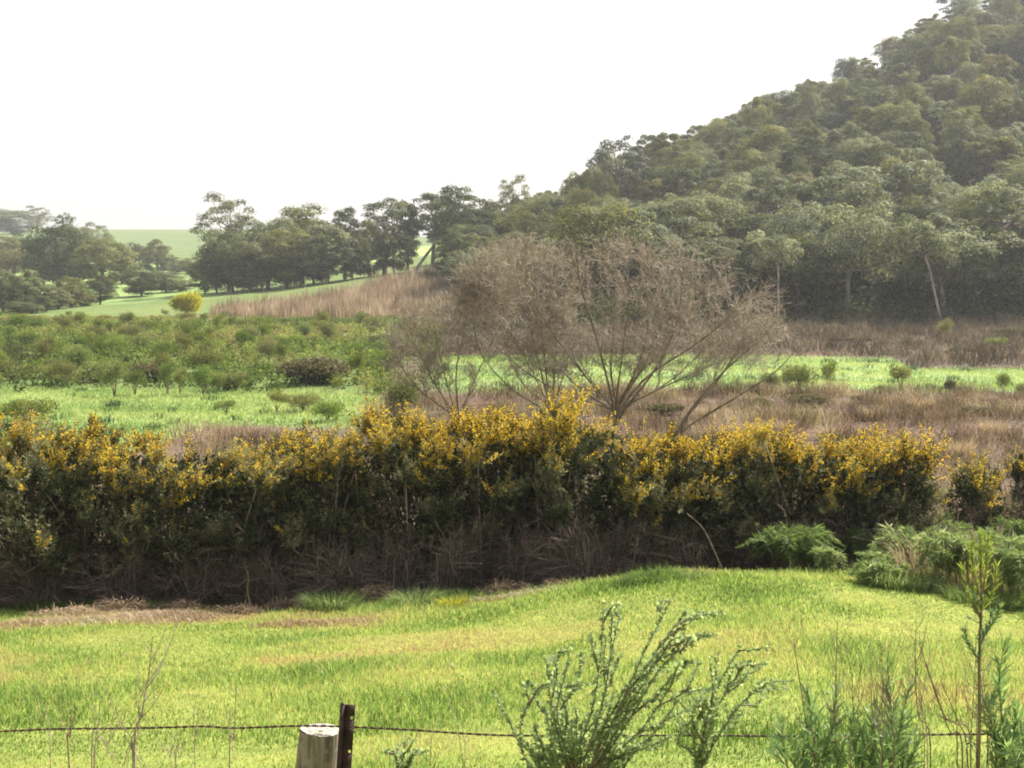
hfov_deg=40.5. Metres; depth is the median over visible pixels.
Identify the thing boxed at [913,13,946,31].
gum tree
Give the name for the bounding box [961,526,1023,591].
green fern
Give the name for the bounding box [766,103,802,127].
gum tree
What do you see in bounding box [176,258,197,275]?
bush
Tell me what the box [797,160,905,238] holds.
gum tree
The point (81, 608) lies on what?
dead grass heap
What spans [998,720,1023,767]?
narrow leaved plant
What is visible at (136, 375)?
valley shrub
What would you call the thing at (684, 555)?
dead shrub
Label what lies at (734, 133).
gum tree
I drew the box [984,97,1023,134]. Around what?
gum tree
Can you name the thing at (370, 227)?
gum tree
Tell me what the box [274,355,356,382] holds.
valley shrub
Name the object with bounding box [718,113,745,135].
gum tree
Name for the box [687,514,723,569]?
bare branch
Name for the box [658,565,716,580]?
grass tussock
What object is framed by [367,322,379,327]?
valley shrub
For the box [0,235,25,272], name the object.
gum tree
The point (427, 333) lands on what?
valley shrub
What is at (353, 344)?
valley shrub
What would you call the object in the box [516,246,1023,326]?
wood edge thicket
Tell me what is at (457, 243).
gum tree
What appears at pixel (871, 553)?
green fern
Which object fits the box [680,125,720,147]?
gum tree
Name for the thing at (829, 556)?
green fern
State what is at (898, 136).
gum tree
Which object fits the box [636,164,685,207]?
gum tree
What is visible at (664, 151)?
gum tree
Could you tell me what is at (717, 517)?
gorse bush
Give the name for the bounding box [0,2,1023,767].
ground
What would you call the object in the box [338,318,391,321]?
valley shrub
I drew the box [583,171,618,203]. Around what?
gum tree
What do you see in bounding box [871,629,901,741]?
dry weed
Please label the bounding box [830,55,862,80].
gum tree
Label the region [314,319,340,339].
valley shrub
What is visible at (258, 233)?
gum tree
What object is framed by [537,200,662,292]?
gum tree
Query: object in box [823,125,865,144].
gum tree
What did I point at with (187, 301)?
flowering bush
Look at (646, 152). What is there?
gum tree
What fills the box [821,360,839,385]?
valley shrub
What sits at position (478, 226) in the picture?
gum tree
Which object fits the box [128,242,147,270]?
gum tree
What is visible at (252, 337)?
valley shrub
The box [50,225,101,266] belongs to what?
gum tree
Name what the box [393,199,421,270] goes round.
gum tree
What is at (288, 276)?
gum tree
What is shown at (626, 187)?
gum tree
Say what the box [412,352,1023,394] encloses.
meadow grass
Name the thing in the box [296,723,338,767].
wooden post
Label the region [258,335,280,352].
valley shrub
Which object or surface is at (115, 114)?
sky
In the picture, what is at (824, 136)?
gum tree
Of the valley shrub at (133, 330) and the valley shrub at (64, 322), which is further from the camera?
the valley shrub at (64, 322)
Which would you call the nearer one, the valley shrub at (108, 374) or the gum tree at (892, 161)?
the valley shrub at (108, 374)
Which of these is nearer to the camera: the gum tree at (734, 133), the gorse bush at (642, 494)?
the gorse bush at (642, 494)
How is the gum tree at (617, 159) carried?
on the ground at (180, 244)
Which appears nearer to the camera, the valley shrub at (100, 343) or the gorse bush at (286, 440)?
the gorse bush at (286, 440)
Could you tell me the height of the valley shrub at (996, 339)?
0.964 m
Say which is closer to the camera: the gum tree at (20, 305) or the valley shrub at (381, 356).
the valley shrub at (381, 356)
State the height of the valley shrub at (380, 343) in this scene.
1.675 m
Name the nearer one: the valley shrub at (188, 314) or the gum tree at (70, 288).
the valley shrub at (188, 314)
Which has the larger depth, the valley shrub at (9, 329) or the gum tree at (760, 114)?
the gum tree at (760, 114)
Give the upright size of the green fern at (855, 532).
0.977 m
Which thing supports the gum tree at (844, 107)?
on the ground at (180, 244)
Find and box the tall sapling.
[957,526,1004,767]
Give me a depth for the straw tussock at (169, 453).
44.28 m
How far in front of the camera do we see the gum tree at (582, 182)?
248.03 m
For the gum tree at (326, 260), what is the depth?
243.47 m
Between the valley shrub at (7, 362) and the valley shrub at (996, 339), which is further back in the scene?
the valley shrub at (996, 339)
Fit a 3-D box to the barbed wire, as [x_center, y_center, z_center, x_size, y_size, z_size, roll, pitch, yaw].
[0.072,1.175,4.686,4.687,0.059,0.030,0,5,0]
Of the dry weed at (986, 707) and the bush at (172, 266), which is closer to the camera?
the dry weed at (986, 707)
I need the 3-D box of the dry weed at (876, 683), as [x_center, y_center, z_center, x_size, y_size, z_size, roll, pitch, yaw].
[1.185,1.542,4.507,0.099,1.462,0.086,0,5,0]
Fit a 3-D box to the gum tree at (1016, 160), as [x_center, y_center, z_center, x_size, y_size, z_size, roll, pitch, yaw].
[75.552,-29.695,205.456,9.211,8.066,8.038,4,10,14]
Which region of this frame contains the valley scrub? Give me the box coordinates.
[0,312,442,394]
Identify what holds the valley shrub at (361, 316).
on the ground at (180, 244)
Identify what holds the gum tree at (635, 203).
on the ground at (180, 244)
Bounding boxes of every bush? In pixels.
[0,397,114,610]
[16,411,194,603]
[87,427,265,604]
[160,256,188,273]
[167,290,203,313]
[169,427,347,607]
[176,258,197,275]
[240,420,340,582]
[242,423,410,599]
[317,387,484,593]
[399,402,577,592]
[415,270,442,278]
[455,431,590,583]
[485,376,633,583]
[564,420,718,571]
[636,429,804,571]
[642,402,686,413]
[673,420,800,564]
[698,416,862,571]
[736,397,774,407]
[784,393,832,404]
[784,428,948,570]
[840,419,973,569]
[850,394,893,402]
[930,448,1023,539]
[957,406,1003,414]
[988,441,1023,528]
[990,327,1023,333]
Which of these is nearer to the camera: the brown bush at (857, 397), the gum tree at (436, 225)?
the brown bush at (857, 397)
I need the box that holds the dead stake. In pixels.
[246,569,250,605]
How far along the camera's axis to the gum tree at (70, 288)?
230.81 m
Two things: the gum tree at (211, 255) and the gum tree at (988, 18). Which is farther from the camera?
the gum tree at (988, 18)
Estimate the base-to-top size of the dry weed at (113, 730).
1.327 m
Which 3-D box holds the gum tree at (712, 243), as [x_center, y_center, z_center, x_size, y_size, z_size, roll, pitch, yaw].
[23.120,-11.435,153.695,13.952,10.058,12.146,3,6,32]
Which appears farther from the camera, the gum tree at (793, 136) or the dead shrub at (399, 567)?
the gum tree at (793, 136)
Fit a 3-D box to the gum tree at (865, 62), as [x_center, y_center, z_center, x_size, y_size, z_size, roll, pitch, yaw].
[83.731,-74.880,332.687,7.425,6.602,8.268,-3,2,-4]
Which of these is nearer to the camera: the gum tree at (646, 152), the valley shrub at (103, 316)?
the valley shrub at (103, 316)
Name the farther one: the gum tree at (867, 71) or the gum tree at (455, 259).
the gum tree at (867, 71)
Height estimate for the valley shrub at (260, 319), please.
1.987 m
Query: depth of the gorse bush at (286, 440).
26.64 m
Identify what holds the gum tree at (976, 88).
on the ground at (180, 244)
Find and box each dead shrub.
[0,548,84,608]
[54,542,180,605]
[145,549,266,608]
[199,547,325,606]
[270,529,405,601]
[362,520,442,594]
[394,518,515,593]
[481,519,573,587]
[516,510,631,584]
[587,511,679,576]
[597,524,681,575]
[631,517,730,571]
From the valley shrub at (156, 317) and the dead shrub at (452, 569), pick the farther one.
the valley shrub at (156, 317)
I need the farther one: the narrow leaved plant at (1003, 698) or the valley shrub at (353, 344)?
the valley shrub at (353, 344)
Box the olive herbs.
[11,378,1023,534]
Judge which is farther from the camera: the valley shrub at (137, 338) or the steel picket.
the valley shrub at (137, 338)
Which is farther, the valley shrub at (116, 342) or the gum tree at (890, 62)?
the gum tree at (890, 62)
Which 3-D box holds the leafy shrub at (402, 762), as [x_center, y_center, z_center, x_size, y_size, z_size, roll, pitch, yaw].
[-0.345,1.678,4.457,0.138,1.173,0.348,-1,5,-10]
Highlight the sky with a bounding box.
[0,0,989,236]
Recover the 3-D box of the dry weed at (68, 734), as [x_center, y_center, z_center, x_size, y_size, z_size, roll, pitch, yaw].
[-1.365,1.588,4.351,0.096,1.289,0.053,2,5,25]
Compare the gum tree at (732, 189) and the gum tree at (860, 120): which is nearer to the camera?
the gum tree at (732, 189)
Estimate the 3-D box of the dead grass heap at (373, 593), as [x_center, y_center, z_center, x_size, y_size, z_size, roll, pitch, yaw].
[-2.278,3.533,23.061,1.056,0.526,0.775,0,5,0]
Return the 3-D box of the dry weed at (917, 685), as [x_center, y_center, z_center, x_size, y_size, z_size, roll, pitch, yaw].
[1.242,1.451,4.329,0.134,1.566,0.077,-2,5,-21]
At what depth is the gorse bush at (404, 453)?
24.64 m
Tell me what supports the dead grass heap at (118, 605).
on the ground at (180, 244)
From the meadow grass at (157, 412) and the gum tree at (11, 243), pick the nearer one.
the meadow grass at (157, 412)
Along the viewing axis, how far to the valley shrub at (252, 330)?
116.29 m
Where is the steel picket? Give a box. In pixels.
[336,702,355,767]
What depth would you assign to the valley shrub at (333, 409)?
57.98 m
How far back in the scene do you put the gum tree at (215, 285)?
254.23 m
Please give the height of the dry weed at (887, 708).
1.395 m
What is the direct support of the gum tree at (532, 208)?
on the ground at (180, 244)
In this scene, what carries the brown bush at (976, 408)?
on the ground at (180, 244)
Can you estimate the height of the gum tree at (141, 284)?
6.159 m
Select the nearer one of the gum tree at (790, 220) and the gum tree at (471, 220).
the gum tree at (790, 220)
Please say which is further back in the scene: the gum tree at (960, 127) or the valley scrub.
the gum tree at (960, 127)
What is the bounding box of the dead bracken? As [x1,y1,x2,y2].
[0,372,1023,555]
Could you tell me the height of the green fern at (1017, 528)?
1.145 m
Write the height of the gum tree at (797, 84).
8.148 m
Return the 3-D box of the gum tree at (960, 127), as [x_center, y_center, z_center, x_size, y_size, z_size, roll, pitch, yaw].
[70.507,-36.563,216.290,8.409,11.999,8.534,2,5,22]
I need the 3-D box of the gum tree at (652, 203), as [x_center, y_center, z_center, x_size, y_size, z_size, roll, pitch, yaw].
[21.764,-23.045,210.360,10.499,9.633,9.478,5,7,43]
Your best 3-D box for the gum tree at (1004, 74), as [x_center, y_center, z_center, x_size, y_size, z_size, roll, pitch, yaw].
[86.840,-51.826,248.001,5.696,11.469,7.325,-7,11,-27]
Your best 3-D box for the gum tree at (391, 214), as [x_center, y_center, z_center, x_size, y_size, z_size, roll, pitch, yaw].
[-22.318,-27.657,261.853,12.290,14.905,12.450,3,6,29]
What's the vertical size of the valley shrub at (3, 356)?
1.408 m
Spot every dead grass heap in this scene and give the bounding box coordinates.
[21,603,106,618]
[89,595,151,613]
[152,597,213,611]
[214,600,267,615]
[262,596,309,611]
[356,581,401,604]
[400,588,439,597]
[471,577,536,595]
[533,575,580,588]
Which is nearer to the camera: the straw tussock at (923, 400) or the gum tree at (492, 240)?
the straw tussock at (923, 400)
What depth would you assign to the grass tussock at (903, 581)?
21.28 m
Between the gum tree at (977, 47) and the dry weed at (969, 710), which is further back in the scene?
the gum tree at (977, 47)
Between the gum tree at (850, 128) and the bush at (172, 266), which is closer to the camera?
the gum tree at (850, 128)
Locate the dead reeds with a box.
[207,257,552,319]
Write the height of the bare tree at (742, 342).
5.344 m
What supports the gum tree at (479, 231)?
on the ground at (180, 244)
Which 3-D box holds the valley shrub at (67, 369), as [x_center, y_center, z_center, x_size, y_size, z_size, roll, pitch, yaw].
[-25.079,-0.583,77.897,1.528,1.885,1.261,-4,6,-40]
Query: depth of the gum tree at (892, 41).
326.24 m
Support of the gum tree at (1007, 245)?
on the ground at (180, 244)
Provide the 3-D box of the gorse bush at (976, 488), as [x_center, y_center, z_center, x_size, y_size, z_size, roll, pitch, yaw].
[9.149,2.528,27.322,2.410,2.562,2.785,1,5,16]
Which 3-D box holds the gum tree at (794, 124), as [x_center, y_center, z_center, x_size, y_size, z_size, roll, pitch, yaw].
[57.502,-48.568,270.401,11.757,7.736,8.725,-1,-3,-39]
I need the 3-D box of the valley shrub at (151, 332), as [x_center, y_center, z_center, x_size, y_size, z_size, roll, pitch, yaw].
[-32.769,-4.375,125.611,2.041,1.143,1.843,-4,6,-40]
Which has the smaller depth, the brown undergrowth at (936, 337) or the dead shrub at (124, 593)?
the dead shrub at (124, 593)
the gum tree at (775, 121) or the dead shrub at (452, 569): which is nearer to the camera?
the dead shrub at (452, 569)
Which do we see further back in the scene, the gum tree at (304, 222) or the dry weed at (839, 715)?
the gum tree at (304, 222)
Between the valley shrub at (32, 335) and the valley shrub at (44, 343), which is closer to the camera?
the valley shrub at (44, 343)
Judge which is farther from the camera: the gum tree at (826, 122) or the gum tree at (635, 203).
the gum tree at (826, 122)
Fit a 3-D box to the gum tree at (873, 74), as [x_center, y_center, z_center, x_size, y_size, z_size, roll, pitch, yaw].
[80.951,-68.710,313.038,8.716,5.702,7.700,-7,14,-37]
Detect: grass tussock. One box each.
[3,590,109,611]
[78,615,102,623]
[128,596,184,609]
[292,585,377,613]
[380,583,454,609]
[431,593,470,608]
[617,567,680,586]
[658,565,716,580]
[844,560,960,592]
[934,579,1023,611]
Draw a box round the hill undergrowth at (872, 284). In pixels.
[438,0,1023,328]
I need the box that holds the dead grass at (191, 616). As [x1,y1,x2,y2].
[0,583,585,630]
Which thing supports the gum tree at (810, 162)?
on the ground at (180, 244)
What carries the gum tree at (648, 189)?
on the ground at (180, 244)
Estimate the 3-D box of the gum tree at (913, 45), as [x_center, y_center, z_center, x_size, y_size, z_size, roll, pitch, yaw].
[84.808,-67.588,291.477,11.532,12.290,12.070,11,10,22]
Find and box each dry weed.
[26,672,58,767]
[58,691,77,767]
[90,685,140,767]
[102,612,180,767]
[148,724,197,767]
[187,685,211,767]
[226,675,236,767]
[427,715,441,767]
[445,689,464,741]
[778,614,814,765]
[811,677,850,767]
[830,611,851,758]
[830,630,863,764]
[850,623,878,731]
[853,620,898,767]
[868,639,897,745]
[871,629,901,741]
[874,666,902,767]
[875,651,913,767]
[881,667,911,767]
[895,616,927,767]
[901,660,937,767]
[902,620,970,767]
[905,601,930,767]
[913,618,945,765]
[946,667,961,767]
[955,641,995,767]
[958,638,991,760]
[958,661,986,767]
[959,638,995,767]
[964,595,998,767]
[981,670,1021,767]
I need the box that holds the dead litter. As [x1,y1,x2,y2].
[0,542,987,604]
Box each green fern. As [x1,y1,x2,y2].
[735,521,845,569]
[807,545,847,572]
[831,523,884,567]
[850,555,916,583]
[853,545,910,572]
[866,521,946,575]
[910,528,989,589]
[914,507,976,567]
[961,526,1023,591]
[967,541,1023,599]
[984,515,1023,548]
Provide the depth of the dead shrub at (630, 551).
24.01 m
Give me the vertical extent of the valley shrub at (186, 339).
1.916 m
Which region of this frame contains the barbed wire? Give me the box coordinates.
[0,725,1000,739]
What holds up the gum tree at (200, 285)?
on the ground at (180, 244)
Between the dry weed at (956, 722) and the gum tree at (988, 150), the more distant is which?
the gum tree at (988, 150)
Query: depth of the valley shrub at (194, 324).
124.54 m
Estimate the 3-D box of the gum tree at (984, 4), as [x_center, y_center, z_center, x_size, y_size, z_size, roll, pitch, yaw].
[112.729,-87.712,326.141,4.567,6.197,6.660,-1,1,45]
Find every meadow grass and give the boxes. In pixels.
[0,381,386,451]
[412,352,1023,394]
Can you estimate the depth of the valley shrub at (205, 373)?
73.11 m
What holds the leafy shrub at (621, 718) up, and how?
on the ground at (180, 244)
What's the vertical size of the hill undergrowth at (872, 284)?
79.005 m
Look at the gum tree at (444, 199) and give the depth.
248.91 m
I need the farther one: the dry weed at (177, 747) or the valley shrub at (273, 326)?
the valley shrub at (273, 326)
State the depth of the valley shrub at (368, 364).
85.92 m
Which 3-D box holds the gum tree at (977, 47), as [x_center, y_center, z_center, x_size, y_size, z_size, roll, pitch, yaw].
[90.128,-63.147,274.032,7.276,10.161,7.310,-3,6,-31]
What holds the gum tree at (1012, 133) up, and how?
on the ground at (180, 244)
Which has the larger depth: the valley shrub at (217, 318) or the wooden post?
the valley shrub at (217, 318)
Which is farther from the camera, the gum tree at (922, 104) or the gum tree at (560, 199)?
the gum tree at (922, 104)
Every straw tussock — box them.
[156,446,178,466]
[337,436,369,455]
[694,406,721,418]
[728,419,778,447]
[771,416,797,434]
[811,422,845,438]
[855,405,891,420]
[855,522,1012,589]
[903,396,935,408]
[931,518,1023,593]
[935,435,981,458]
[975,418,1008,435]
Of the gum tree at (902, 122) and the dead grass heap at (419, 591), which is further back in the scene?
the gum tree at (902, 122)
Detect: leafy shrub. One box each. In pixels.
[380,737,429,767]
[491,598,726,767]
[521,706,635,767]
[670,643,794,767]
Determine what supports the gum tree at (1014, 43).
on the ground at (180, 244)
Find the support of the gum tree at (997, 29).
on the ground at (180, 244)
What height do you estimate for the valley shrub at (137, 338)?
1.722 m
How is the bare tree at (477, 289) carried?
on the ground at (180, 244)
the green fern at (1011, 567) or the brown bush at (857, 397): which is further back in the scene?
the brown bush at (857, 397)
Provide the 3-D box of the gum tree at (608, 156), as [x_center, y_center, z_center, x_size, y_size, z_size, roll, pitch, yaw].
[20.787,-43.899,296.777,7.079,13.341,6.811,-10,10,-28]
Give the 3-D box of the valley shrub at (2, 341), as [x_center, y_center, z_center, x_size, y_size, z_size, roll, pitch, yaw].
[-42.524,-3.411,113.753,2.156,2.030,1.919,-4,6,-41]
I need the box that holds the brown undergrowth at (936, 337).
[424,299,1023,369]
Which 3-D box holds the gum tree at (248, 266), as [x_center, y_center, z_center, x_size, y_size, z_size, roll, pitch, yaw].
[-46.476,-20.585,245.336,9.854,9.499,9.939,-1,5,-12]
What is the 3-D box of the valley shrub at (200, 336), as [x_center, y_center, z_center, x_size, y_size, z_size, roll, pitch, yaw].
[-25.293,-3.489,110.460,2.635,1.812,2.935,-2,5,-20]
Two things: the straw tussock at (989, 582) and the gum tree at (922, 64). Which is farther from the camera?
the gum tree at (922, 64)
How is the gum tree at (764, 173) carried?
on the ground at (180, 244)
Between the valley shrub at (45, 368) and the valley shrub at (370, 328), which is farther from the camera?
the valley shrub at (370, 328)
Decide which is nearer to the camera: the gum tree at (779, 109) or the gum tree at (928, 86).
the gum tree at (928, 86)
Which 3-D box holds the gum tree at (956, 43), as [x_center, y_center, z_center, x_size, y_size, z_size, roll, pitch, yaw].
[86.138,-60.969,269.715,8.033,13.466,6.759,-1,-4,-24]
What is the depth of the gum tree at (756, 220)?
178.04 m
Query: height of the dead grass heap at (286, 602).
0.435 m
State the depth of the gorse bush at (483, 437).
24.53 m
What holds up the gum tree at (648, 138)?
on the ground at (180, 244)
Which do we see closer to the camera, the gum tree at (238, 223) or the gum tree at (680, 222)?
the gum tree at (680, 222)
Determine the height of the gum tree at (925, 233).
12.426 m
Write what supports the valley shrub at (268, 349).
on the ground at (180, 244)
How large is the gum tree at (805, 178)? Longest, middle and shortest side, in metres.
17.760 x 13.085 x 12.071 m
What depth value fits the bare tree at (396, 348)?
52.56 m
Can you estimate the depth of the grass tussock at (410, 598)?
22.27 m
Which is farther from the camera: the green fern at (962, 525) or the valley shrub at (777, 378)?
the valley shrub at (777, 378)
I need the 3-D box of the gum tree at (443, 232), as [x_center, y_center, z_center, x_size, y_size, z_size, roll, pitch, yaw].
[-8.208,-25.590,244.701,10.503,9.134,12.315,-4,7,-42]
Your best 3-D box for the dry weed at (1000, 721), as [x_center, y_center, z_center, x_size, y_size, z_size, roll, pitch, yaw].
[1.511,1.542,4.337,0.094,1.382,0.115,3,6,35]
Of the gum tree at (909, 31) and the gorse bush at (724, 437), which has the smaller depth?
the gorse bush at (724, 437)
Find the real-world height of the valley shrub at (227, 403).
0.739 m
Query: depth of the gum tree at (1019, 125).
215.49 m
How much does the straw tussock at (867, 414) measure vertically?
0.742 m
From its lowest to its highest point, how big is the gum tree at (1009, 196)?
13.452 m
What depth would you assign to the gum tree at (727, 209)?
182.21 m
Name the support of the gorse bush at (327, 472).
on the ground at (180, 244)
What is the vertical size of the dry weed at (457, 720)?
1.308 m
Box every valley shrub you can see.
[0,336,5,346]
[0,349,9,361]
[0,359,24,371]
[0,397,61,422]
[3,325,18,337]
[4,312,31,326]
[10,329,43,342]
[24,315,50,329]
[32,334,56,357]
[33,359,70,382]
[41,371,84,385]
[42,358,67,370]
[45,337,76,356]
[52,357,79,388]
[54,312,76,324]
[56,342,96,368]
[57,314,73,331]
[72,311,86,326]
[72,334,87,345]
[82,357,128,377]
[84,331,98,344]
[85,324,107,335]
[91,333,114,352]
[92,316,104,327]
[95,314,113,320]
[95,360,125,395]
[100,333,135,357]
[104,320,114,331]
[112,321,121,328]
[116,323,146,336]
[118,311,133,322]
[121,368,147,394]
[123,312,134,325]
[124,332,155,349]
[124,357,155,374]
[130,362,172,378]
[135,320,160,330]
[142,330,161,336]
[146,356,177,363]
[149,338,176,358]
[151,316,162,320]
[154,348,172,384]
[158,360,176,393]
[172,366,187,392]
[174,321,184,328]
[175,310,195,317]
[175,331,194,352]
[178,318,206,331]
[180,346,224,368]
[182,324,196,335]
[184,329,209,345]
[185,319,199,334]
[191,363,214,393]
[195,337,213,353]
[200,313,208,321]
[203,327,213,334]
[203,370,232,389]
[213,312,223,329]
[214,399,237,413]
[223,370,247,389]
[228,315,237,328]
[232,319,247,324]
[234,330,250,349]
[241,323,260,341]
[244,333,257,348]
[250,315,278,325]
[254,323,273,340]
[256,338,279,361]
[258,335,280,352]
[259,323,281,331]
[263,334,291,346]
[266,388,288,411]
[271,358,293,372]
[274,341,290,361]
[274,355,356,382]
[278,317,294,320]
[283,334,307,344]
[285,390,325,410]
[293,321,315,335]
[298,350,351,363]
[307,400,347,418]
[311,320,324,327]
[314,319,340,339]
[316,308,330,319]
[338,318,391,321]
[342,340,363,349]
[347,350,366,385]
[352,311,373,322]
[355,358,383,371]
[362,314,383,327]
[363,324,378,335]
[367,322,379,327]
[367,335,392,340]
[369,346,395,374]
[373,315,392,320]
[375,337,388,347]
[384,377,423,411]
[394,319,406,326]
[398,320,448,346]
[759,372,783,391]
[780,360,819,387]
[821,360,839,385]
[888,362,913,385]
[937,316,954,337]
[943,379,956,389]
[984,336,1008,345]
[995,372,1012,395]
[1014,381,1023,392]
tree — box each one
[0,208,46,234]
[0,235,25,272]
[0,248,37,273]
[0,270,27,312]
[2,301,44,313]
[6,231,44,249]
[10,269,44,310]
[16,213,93,286]
[17,291,55,312]
[18,205,54,231]
[19,248,62,284]
[27,284,67,309]
[46,290,73,308]
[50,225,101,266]
[53,276,89,307]
[59,254,91,284]
[68,237,139,285]
[73,292,96,305]
[81,274,118,304]
[84,221,116,262]
[109,246,138,282]
[117,266,162,295]
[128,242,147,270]
[139,238,172,272]
[147,270,188,292]
[169,280,196,290]
[184,259,217,293]
[188,191,260,290]
[190,231,265,292]
[196,238,229,292]
[221,241,275,291]
[226,217,303,289]
[257,226,319,287]
[262,202,344,283]
[289,238,340,284]
[294,225,358,283]
[330,206,359,279]
[334,227,372,279]
[348,219,388,276]
[359,197,426,274]
[372,224,416,272]
[373,284,517,426]
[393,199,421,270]
[408,189,454,264]
[414,183,498,270]
[422,230,455,242]
[429,201,468,245]
[430,213,481,244]
[430,226,603,415]
[430,232,480,252]
[431,230,480,287]
[434,223,498,252]
[437,246,511,279]
[453,207,508,237]
[457,223,496,239]
[459,236,513,258]
[463,265,525,289]
[466,199,511,233]
[468,235,497,253]
[471,222,804,432]
[491,202,510,222]
[492,204,535,235]
[492,230,537,263]
[495,173,531,221]
[507,201,541,251]
[509,210,557,248]
[522,237,602,287]
[523,192,569,223]
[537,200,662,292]
[537,227,558,253]
[538,189,559,203]
[538,196,567,221]
[554,205,594,292]
[558,170,599,199]
[562,206,685,302]
[563,184,596,223]
[576,169,602,200]
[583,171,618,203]
[585,133,648,197]
[587,163,609,188]
[587,192,614,208]
[593,202,619,287]
[594,195,631,221]
[596,149,615,168]
[599,185,628,201]
[604,154,636,175]
[613,160,635,209]
[616,197,659,222]
[626,134,676,160]
[628,201,663,222]
[629,161,659,199]
[629,178,673,207]
[632,234,710,271]
[633,145,657,174]
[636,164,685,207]
[636,192,724,280]
[642,144,697,178]
[645,131,692,165]
[653,236,790,312]
[661,167,705,202]
[662,189,760,268]
[664,153,710,191]
[673,140,710,164]
[678,294,801,436]
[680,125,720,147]
[686,148,725,164]
[688,119,743,150]
[696,154,739,197]
[700,177,730,224]
[707,117,730,141]
[707,142,730,152]
[714,143,742,168]
[715,169,762,206]
[716,174,770,261]
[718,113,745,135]
[719,121,750,160]
[723,148,783,177]
[725,124,810,173]
[727,210,823,247]
[734,105,754,116]
[738,229,843,308]
[740,96,774,125]
[740,126,791,154]
[741,174,817,215]
[741,229,803,319]
[744,104,769,129]
[744,162,780,208]
[749,117,793,163]
[751,93,778,106]
[757,172,835,212]
[760,196,825,286]
[766,89,795,124]
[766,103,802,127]
[774,137,837,177]
[779,155,831,178]
[785,117,819,138]
[785,126,830,154]
[786,159,815,195]
[788,80,832,109]
[791,133,845,163]
[793,81,814,91]
[793,98,834,116]
[793,118,823,157]
[794,78,820,122]
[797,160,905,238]
[800,110,847,132]
[806,200,909,315]
[806,222,919,292]
[808,80,828,113]
[815,174,897,271]
[823,78,849,126]
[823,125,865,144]
[824,121,871,150]
[826,138,883,183]
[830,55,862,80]
[830,77,875,110]
[836,81,864,124]
[837,136,886,164]
[842,58,860,79]
[845,78,913,126]
[847,141,918,182]
[850,64,883,90]
[850,117,874,138]
[852,105,906,133]
[853,57,876,72]
[860,67,884,82]
[864,129,925,154]
[868,99,923,147]
[870,35,905,58]
[873,159,949,215]
[875,213,961,318]
[877,156,937,216]
[878,49,906,70]
[884,50,909,83]
[885,193,953,244]
[888,33,933,77]
[888,61,921,86]
[888,225,1014,312]
[889,213,980,285]
[892,69,923,101]
[892,81,937,122]
[892,139,935,167]
[896,147,927,167]
[901,28,922,43]
[902,113,935,154]
[903,46,942,86]
[903,167,961,195]
[912,21,947,38]
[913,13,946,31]
[913,143,944,181]
[918,73,962,111]
[919,28,938,41]
[919,185,975,215]
[924,17,971,74]
[924,48,959,75]
[927,99,981,122]
[931,76,963,110]
[934,35,971,76]
[935,0,983,11]
[935,176,1023,228]
[938,111,992,183]
[939,105,991,154]
[941,9,959,19]
[944,14,982,54]
[945,108,984,150]
[946,0,983,23]
[947,185,1015,269]
[949,6,1004,41]
[951,73,1017,125]
[952,61,984,86]
[953,37,986,64]
[959,135,1023,173]
[969,183,1023,287]
[971,222,1023,303]
[974,53,1019,105]
[975,23,1021,57]
[979,61,1017,121]
[980,0,997,10]
[980,162,1023,187]
[982,34,1017,59]
[983,0,1021,22]
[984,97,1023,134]
[984,127,1023,160]
[990,0,1021,26]
[992,158,1023,185]
[996,162,1023,197]
[998,24,1023,75]
[1003,122,1023,151]
[1013,67,1023,109]
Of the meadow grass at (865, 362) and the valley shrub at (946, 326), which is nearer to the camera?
the meadow grass at (865, 362)
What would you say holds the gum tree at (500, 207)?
on the ground at (180, 244)
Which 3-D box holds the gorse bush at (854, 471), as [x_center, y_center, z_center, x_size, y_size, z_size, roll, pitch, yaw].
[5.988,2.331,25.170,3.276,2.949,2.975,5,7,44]
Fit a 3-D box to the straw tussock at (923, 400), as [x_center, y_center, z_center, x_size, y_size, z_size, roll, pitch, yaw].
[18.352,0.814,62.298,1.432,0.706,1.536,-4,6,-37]
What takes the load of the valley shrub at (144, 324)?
on the ground at (180, 244)
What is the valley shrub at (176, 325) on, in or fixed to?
on the ground at (180, 244)
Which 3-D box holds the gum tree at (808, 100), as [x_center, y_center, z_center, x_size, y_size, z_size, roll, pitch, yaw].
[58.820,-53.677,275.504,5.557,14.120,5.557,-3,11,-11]
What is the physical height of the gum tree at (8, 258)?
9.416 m
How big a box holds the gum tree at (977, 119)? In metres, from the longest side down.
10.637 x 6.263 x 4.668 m
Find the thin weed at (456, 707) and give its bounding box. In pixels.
[440,662,462,766]
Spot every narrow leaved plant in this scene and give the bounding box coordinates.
[765,710,799,767]
[776,709,828,767]
[793,678,854,767]
[797,728,863,767]
[820,703,886,767]
[844,725,900,767]
[864,645,921,767]
[878,720,931,767]
[970,625,1023,767]
[975,671,1020,767]
[994,704,1023,767]
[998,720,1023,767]
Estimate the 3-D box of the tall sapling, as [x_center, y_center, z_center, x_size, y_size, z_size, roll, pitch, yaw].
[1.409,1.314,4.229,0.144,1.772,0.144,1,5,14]
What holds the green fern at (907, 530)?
on the ground at (180, 244)
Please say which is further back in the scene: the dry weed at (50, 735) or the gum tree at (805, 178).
the gum tree at (805, 178)
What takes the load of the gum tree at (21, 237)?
on the ground at (180, 244)
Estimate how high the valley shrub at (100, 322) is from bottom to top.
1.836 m
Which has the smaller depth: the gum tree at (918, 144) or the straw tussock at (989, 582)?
the straw tussock at (989, 582)
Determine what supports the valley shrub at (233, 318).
on the ground at (180, 244)

